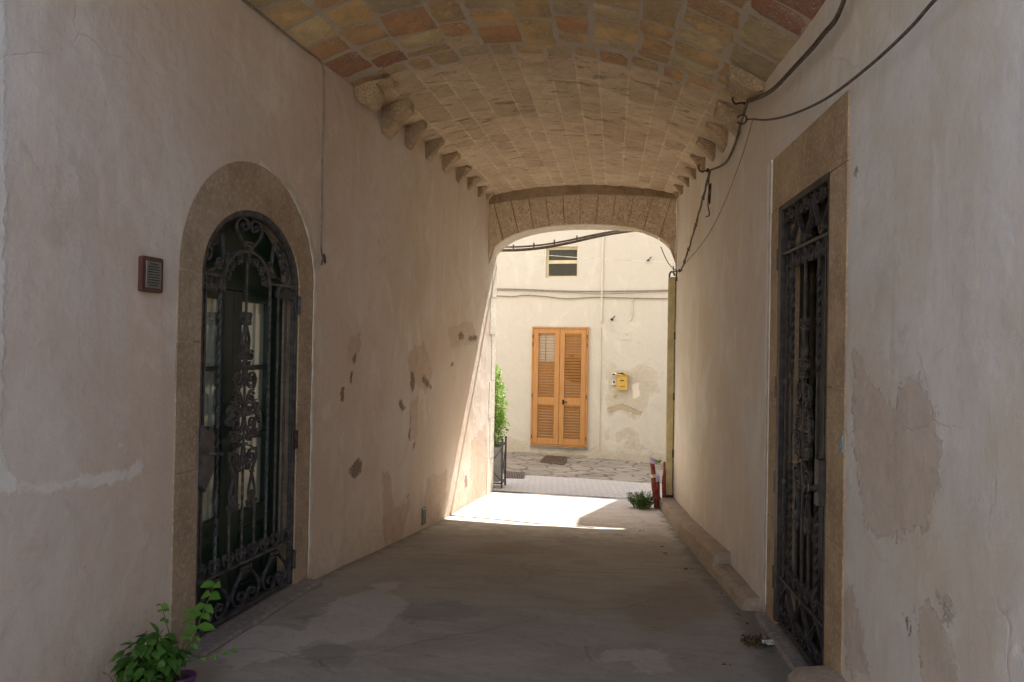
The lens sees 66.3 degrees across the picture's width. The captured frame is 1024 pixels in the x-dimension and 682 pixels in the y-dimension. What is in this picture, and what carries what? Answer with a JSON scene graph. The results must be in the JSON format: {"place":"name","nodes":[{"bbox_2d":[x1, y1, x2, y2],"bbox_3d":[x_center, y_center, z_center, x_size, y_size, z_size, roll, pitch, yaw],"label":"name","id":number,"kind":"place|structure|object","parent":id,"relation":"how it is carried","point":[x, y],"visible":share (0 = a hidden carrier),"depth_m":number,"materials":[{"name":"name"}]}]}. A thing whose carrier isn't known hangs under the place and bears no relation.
{"place":"outdoors","nodes":[
{"label":"outdoors","id":0,"kind":"place"},
{"bbox_2d":[181,492,789,681],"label":"floor","id":1,"kind":"structure","parent":0,"point":[510,587],"depth_m":4.84,"materials":[{"name":"concrete"}]},
{"bbox_2d":[124,672,165,681],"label":"plant pot","id":2,"kind":"object","parent":1,"relation":"on","point":[162,674],"visible":0.07,"depth_m":3.52,"materials":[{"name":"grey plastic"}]},
{"bbox_2d":[108,622,193,681],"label":"basil plant","id":3,"kind":"object","parent":2,"relation":"in","point":[155,655],"visible":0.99,"depth_m":3.49,"materials":[{"name":"green plant"}]},
{"bbox_2d":[174,669,196,681],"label":"plant pot","id":4,"kind":"object","parent":1,"relation":"on","point":[188,675],"visible":0.73,"depth_m":3.60,"materials":[{"name":"purple plastic"}]},
{"bbox_2d":[156,580,237,661],"bbox_3d":[-1.432,1.317,3.675,0.368,0.325,0.238,1,-1,8],"label":"mint plant","id":5,"kind":"object","parent":4,"relation":"in","point":[192,615],"visible":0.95,"depth_m":3.66,"materials":[{"name":"green plant"}]},
{"bbox_2d":[626,491,654,508],"bbox_3d":[1.587,1.943,9.578,0.383,0.205,0.361,1,-1,-33],"label":"weed","id":6,"kind":"object","parent":1,"relation":"on","point":[642,500],"visible":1,"depth_m":9.54,"materials":[{"name":"green plant"}]},
{"bbox_2d":[649,456,659,508],"bbox_3d":[1.736,1.728,9.574,0.138,0.640,0.081,1,-1,8],"label":"red bollard","id":7,"kind":"object","parent":1,"relation":"on","point":[653,485],"visible":1,"depth_m":9.55,"materials":[{"name":"plastic"}]},
{"bbox_2d":[656,474,660,499],"bbox_3d":[1.805,1.854,9.700,0.064,0.405,0.115,1,-1,-31],"label":"red bollard","id":8,"kind":"object","parent":1,"relation":"on","point":[658,483],"visible":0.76,"depth_m":9.69,"materials":[{"name":"plastic"}]},
{"bbox_2d":[662,462,665,497],"bbox_3d":[1.883,1.778,9.704,0.066,0.562,0.100,1,-1,8],"label":"red bollard","id":9,"kind":"object","parent":1,"relation":"on","point":[664,482],"visible":0.82,"depth_m":9.68,"materials":[{"name":"plastic"}]},
{"bbox_2d":[665,271,675,497],"bbox_3d":[1.964,0.537,9.736,0.120,2.821,0.110,1,-1,8],"label":"gate post","id":10,"kind":"object","parent":1,"relation":"on","point":[670,393],"visible":0.93,"depth_m":9.70,"materials":[{"name":"green paint"}]},
{"bbox_2d":[659,498,759,610],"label":"stone kerb","id":11,"kind":"structure","parent":1,"relation":"on","point":[711,553],"depth_m":6.24,"materials":[{"name":"beige stone"}]},
{"bbox_2d":[740,633,772,648],"bbox_3d":[1.379,1.686,4.395,0.182,0.059,0.169,1,-1,-18],"label":"moss clump","id":12,"kind":"object","parent":1,"relation":"on","point":[759,643],"visible":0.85,"depth_m":4.38,"materials":[{"name":"plant"}]},
{"bbox_2d":[762,639,774,644],"bbox_3d":[1.445,1.668,4.346,0.120,0.018,0.070,1,-1,-4],"label":"paper scrap","id":13,"kind":"object","parent":1,"relation":"on","point":[768,642],"visible":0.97,"depth_m":4.34,"materials":[{"name":"white paper"}]},
{"bbox_2d":[787,665,846,681],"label":"kerb stone","id":14,"kind":"object","parent":1,"relation":"on","point":[827,673],"visible":0.77,"depth_m":3.52,"materials":[{"name":"beige stone"}]},
{"bbox_3d":[-1.644,1.590,3.290,0.138,0.085,0.138,1,-1,8],"label":"plant pot","id":15,"kind":"object","parent":1,"relation":"on","visible":0},
{"bbox_2d":[102,668,126,681],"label":"basil plant","id":16,"kind":"object","parent":15,"relation":"in","point":[111,678],"visible":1,"depth_m":3.26,"materials":[{"name":"green plant"}]},
{"bbox_2d":[493,474,661,497],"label":"sett paving","id":17,"kind":"structure","parent":0,"point":[571,486],"depth_m":11.20,"materials":[{"name":"grey stone"}]},
{"bbox_2d":[493,436,506,487],"bbox_3d":[-0.304,1.713,11.109,0.416,0.720,0.334,1,-1,9],"label":"planter","id":18,"kind":"object","parent":17,"relation":"on","point":[499,467],"visible":0.51,"depth_m":10.97,"materials":[{"name":"metal"}]},
{"bbox_2d":[494,363,509,444],"bbox_3d":[-0.296,0.933,11.108,0.562,1.240,0.381,1,-1,8],"label":"potted shrub","id":19,"kind":"object","parent":18,"relation":"in","point":[499,416],"visible":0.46,"depth_m":11.07,"materials":[{"name":"green plant"}]},
{"bbox_2d":[498,452,662,492],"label":"street flagstones","id":20,"kind":"object","parent":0,"point":[596,468],"visible":0.14,"depth_m":13.43,"materials":[{"name":"beige stone"}]},
{"bbox_2d":[506,471,525,478],"bbox_3d":[0.033,2.090,12.197,0.342,0.042,0.660,1,-1,3],"label":"street grate","id":21,"kind":"object","parent":20,"relation":"on","point":[515,475],"visible":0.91,"depth_m":12.12,"materials":[{"name":"metal"}]},
{"bbox_2d":[540,455,566,464],"bbox_3d":[0.754,2.144,14.182,0.443,0.042,0.855,1,-1,8],"label":"street grate","id":22,"kind":"object","parent":20,"relation":"on","point":[554,459],"visible":1,"depth_m":14.07,"materials":[{"name":"metal"}]},
{"bbox_2d":[502,252,674,262],"bbox_3d":[1.038,-1.343,12.513,3.298,0.241,0.010,1,-1,14],"label":"thin wire","id":23,"kind":"object","parent":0,"point":[588,258],"visible":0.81,"depth_m":12.46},
{"label":"ground","id":24,"kind":"structure","parent":0,"visible":0},
{"bbox_2d":[0,0,496,681],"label":"passage wall","id":25,"kind":"structure","parent":24,"relation":"on","point":[128,128],"depth_m":3.87,"materials":[{"name":"paint"}]},
{"bbox_2d":[138,256,162,292],"bbox_3d":[-1.751,-0.321,3.800,0.041,0.170,0.152,1,-1,12],"label":"intercom panel","id":26,"kind":"object","parent":25,"relation":"attached to","point":[150,274],"visible":1,"depth_m":3.77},
{"bbox_2d":[169,161,322,658],"bbox_3d":[-1.659,0.338,4.780,0.478,2.814,1.586,1,-1,12],"label":"stone doorway","id":27,"kind":"structure","parent":25,"relation":"attached to","point":[225,191],"depth_m":4.47,"materials":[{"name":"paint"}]},
{"bbox_2d":[197,216,281,623],"bbox_3d":[-1.689,0.430,4.753,0.138,2.430,1.085,1,-1,13],"label":"glazed door","id":28,"kind":"structure","parent":27,"relation":"attached to","point":[233,300],"depth_m":4.79,"materials":[{"name":"green paint"}]},
{"bbox_2d":[197,289,232,623],"bbox_3d":[-1.764,0.661,4.465,0.045,1.960,0.496,1,-1,12],"label":"door leaf","id":29,"kind":"structure","parent":28,"relation":"in","point":[227,296],"depth_m":4.62,"materials":[{"name":"black paint"}]},
{"bbox_2d":[227,290,281,611],"bbox_3d":[-1.647,0.669,4.995,0.045,1.960,0.586,1,-1,12],"label":"door leaf","id":30,"kind":"structure","parent":28,"relation":"in","point":[259,564],"depth_m":5.10,"materials":[{"name":"black paint"}]},
{"bbox_2d":[195,210,300,639],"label":"iron gate","id":31,"kind":"structure","parent":27,"relation":"attached to","point":[207,440],"depth_m":4.70,"materials":[{"name":"black metal"}]},
{"bbox_2d":[243,0,324,246],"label":"wall cable","id":32,"kind":"object","parent":25,"relation":"attached to","point":[277,27],"depth_m":5.55,"materials":[{"name":"grey plastic"}]},
{"bbox_2d":[320,247,325,264],"bbox_3d":[-1.338,-0.600,5.564,0.035,0.133,0.068,1,-1,32],"label":"cable coil","id":33,"kind":"object","parent":32,"relation":"hanging from","point":[323,258],"visible":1,"depth_m":5.55,"materials":[{"name":"rubber"}]},
{"bbox_2d":[422,506,425,525],"bbox_3d":[-0.885,1.758,7.877,0.021,0.170,0.110,1,-1,13],"label":"wall vent","id":34,"kind":"object","parent":25,"relation":"attached to","point":[423,515],"depth_m":7.86,"materials":[{"name":"grey metal"}]},
{"bbox_2d":[501,230,631,251],"bbox_3d":[0.710,-1.392,10.683,2.450,0.330,0.058,1,-1,14],"label":"cable bundle","id":35,"kind":"object","parent":25,"relation":"attached to","point":[584,238],"visible":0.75,"depth_m":10.68,"materials":[{"name":"rubber"}]},
{"bbox_2d":[487,185,676,493],"bbox_3d":[1.458,-0.159,10.102,3.638,5.020,0.591,1,-1,12],"label":"stone archway","id":36,"kind":"object","parent":24,"relation":"on","point":[515,215],"visible":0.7,"depth_m":10.08,"materials":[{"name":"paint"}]},
{"bbox_2d":[494,230,674,462],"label":"wall","id":37,"kind":"structure","parent":24,"relation":"on","point":[633,422],"depth_m":14.90,"materials":[{"name":"paint"}]},
{"bbox_2d":[530,327,588,449],"bbox_3d":[0.904,0.891,15.017,1.118,2.322,0.130,1,-1,14],"label":"shutter door","id":38,"kind":"structure","parent":37,"relation":"attached to","point":[570,370],"depth_m":15.01,"materials":[{"name":"orange wood"}]},
{"bbox_2d":[545,245,578,278],"bbox_3d":[0.972,-1.518,15.195,0.683,0.638,0.198,1,-1,14],"label":"window","id":39,"kind":"structure","parent":37,"relation":"in","point":[557,266],"depth_m":15.19,"materials":[{"name":"paint"}]},
{"bbox_2d":[497,288,667,291],"bbox_3d":[0.890,-0.998,15.074,4.920,0.108,0.022,1,-1,14],"label":"facade cable","id":40,"kind":"object","parent":37,"relation":"attached to","point":[581,291],"visible":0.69,"depth_m":14.96,"materials":[{"name":"grey plastic"}]},
{"bbox_2d":[497,295,667,298],"bbox_3d":[0.890,-0.852,15.072,4.920,0.097,0.020,1,-1,14],"label":"facade cable","id":41,"kind":"object","parent":37,"relation":"attached to","point":[582,297],"visible":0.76,"depth_m":14.96,"materials":[{"name":"grey plastic"}]},
{"bbox_2d":[497,290,667,293],"bbox_3d":[0.889,-0.973,15.064,4.917,0.147,0.012,1,-1,14],"label":"facade cable","id":42,"kind":"object","parent":37,"relation":"attached to","point":[591,293],"visible":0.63,"depth_m":14.90,"materials":[{"name":"grey plastic"}]},
{"bbox_2d":[598,327,600,449],"bbox_3d":[1.665,0.905,14.867,0.025,2.328,0.022,1,-1,30],"label":"conduit pipe","id":43,"kind":"object","parent":37,"relation":"attached to","point":[599,390],"visible":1,"depth_m":14.86,"materials":[{"name":"paint"}]},
{"bbox_2d":[600,230,603,322],"bbox_3d":[1.717,-1.342,14.888,0.047,1.985,0.042,1,-1,30],"label":"conduit pipe","id":44,"kind":"object","parent":37,"relation":"attached to","point":[602,270],"visible":0.79,"depth_m":14.87,"materials":[{"name":"paint"}]},
{"bbox_2d":[613,373,627,389],"bbox_3d":[2.025,0.754,14.724,0.304,0.319,0.144,1,-1,14],"label":"letter box","id":45,"kind":"object","parent":37,"relation":"attached to","point":[622,381],"visible":1,"depth_m":14.67,"materials":[{"name":"yellow metal"}]},
{"bbox_2d":[620,331,630,339],"bbox_3d":[2.135,-0.103,14.777,0.200,0.150,0.017,1,-1,14],"label":"number tile","id":46,"kind":"object","parent":37,"relation":"attached to","point":[625,335],"visible":1,"depth_m":14.77,"materials":[{"name":"ceramic"}]},
{"bbox_2d":[673,0,1023,681],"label":"passage wall","id":47,"kind":"structure","parent":24,"relation":"on","point":[934,546],"depth_m":2.86,"materials":[{"name":"paint"}]},
{"bbox_2d":[681,171,710,270],"bbox_3d":[1.819,-1.146,7.845,0.028,0.708,1.893,1,-1,5],"label":"wall cable","id":48,"kind":"object","parent":47,"relation":"attached to","point":[697,218],"depth_m":7.63,"materials":[{"name":"rubber"}]},
{"bbox_2d":[698,164,708,172],"bbox_3d":[1.792,-1.602,7.288,0.134,0.078,0.044,1,-1,8],"label":"wall hook","id":49,"kind":"object","parent":47,"relation":"attached to","point":[706,170],"depth_m":7.28,"materials":[{"name":"metal"}]},
{"bbox_2d":[686,120,752,261],"bbox_3d":[1.773,-1.161,6.983,0.033,0.574,3.620,1,-1,5],"label":"thin wire","id":50,"kind":"object","parent":47,"relation":"attached to","point":[730,187],"visible":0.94,"depth_m":6.06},
{"bbox_2d":[709,101,748,170],"bbox_3d":[1.693,-1.532,6.137,0.052,0.208,1.550,1,-1,5],"label":"wall cable","id":51,"kind":"object","parent":47,"relation":"attached to","point":[736,139],"depth_m":5.89,"materials":[{"name":"rubber"}]},
{"bbox_2d":[705,171,711,216],"bbox_3d":[1.773,-1.317,7.072,0.031,0.370,0.437,1,-1,11],"label":"wire tail","id":52,"kind":"object","parent":51,"relation":"hanging from","point":[709,193],"visible":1,"depth_m":6.90},
{"bbox_2d":[731,97,745,104],"bbox_3d":[1.653,-1.741,5.664,0.134,0.078,0.044,1,-1,8],"label":"wall hook","id":53,"kind":"object","parent":47,"relation":"attached to","point":[733,101],"depth_m":5.66,"materials":[{"name":"metal"}]},
{"bbox_2d":[737,114,751,124],"bbox_3d":[1.635,-1.547,5.470,0.129,0.077,0.018,1,-1,10],"label":"wall hook","id":54,"kind":"object","parent":47,"relation":"attached to","point":[744,115],"depth_m":5.47,"materials":[{"name":"metal"}]},
{"bbox_2d":[745,0,845,103],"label":"cable bundle","id":55,"kind":"object","parent":47,"relation":"attached to","point":[818,40],"visible":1,"depth_m":3.97,"materials":[{"name":"rubber"}]},
{"bbox_2d":[754,90,849,675],"bbox_3d":[1.646,0.346,4.175,0.380,2.946,1.497,1,-1,5],"label":"stone doorway","id":56,"kind":"structure","parent":47,"relation":"attached to","point":[816,149],"depth_m":3.69,"materials":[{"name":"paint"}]},
{"bbox_2d":[772,171,831,665],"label":"iron gate","id":57,"kind":"structure","parent":56,"relation":"attached to","point":[786,581],"depth_m":4.18,"materials":[{"name":"black metal"}]},
{"bbox_2d":[795,199,827,652],"bbox_3d":[1.656,0.427,4.140,0.046,2.410,0.920,1,-1,5],"label":"glazed door","id":58,"kind":"structure","parent":56,"relation":"attached to","point":[812,266],"depth_m":4.35,"materials":[{"name":"paint"}]},
{"bbox_2d":[795,199,827,652],"bbox_3d":[1.657,0.428,4.140,0.045,2.410,0.920,1,-1,5],"label":"door leaf","id":59,"kind":"structure","parent":58,"relation":"in","point":[812,266],"depth_m":4.35,"materials":[{"name":"paint"}]},
{"bbox_2d":[752,0,936,120],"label":"thin wire","id":60,"kind":"object","parent":47,"relation":"attached to","point":[907,30],"visible":1,"depth_m":3.12,"materials":[{"name":"rubber"}]},
{"bbox_3d":[-0.016,-2.620,6.773,30.000,9.820,8.341,1,-1,8],"label":"passage house","id":61,"kind":"object","parent":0,"visible":0},
{"bbox_2d":[242,0,825,201],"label":"vaulted ceiling","id":62,"kind":"structure","parent":61,"relation":"attached to","point":[490,98],"depth_m":6.03,"materials":[{"name":"brick"}]}
]}

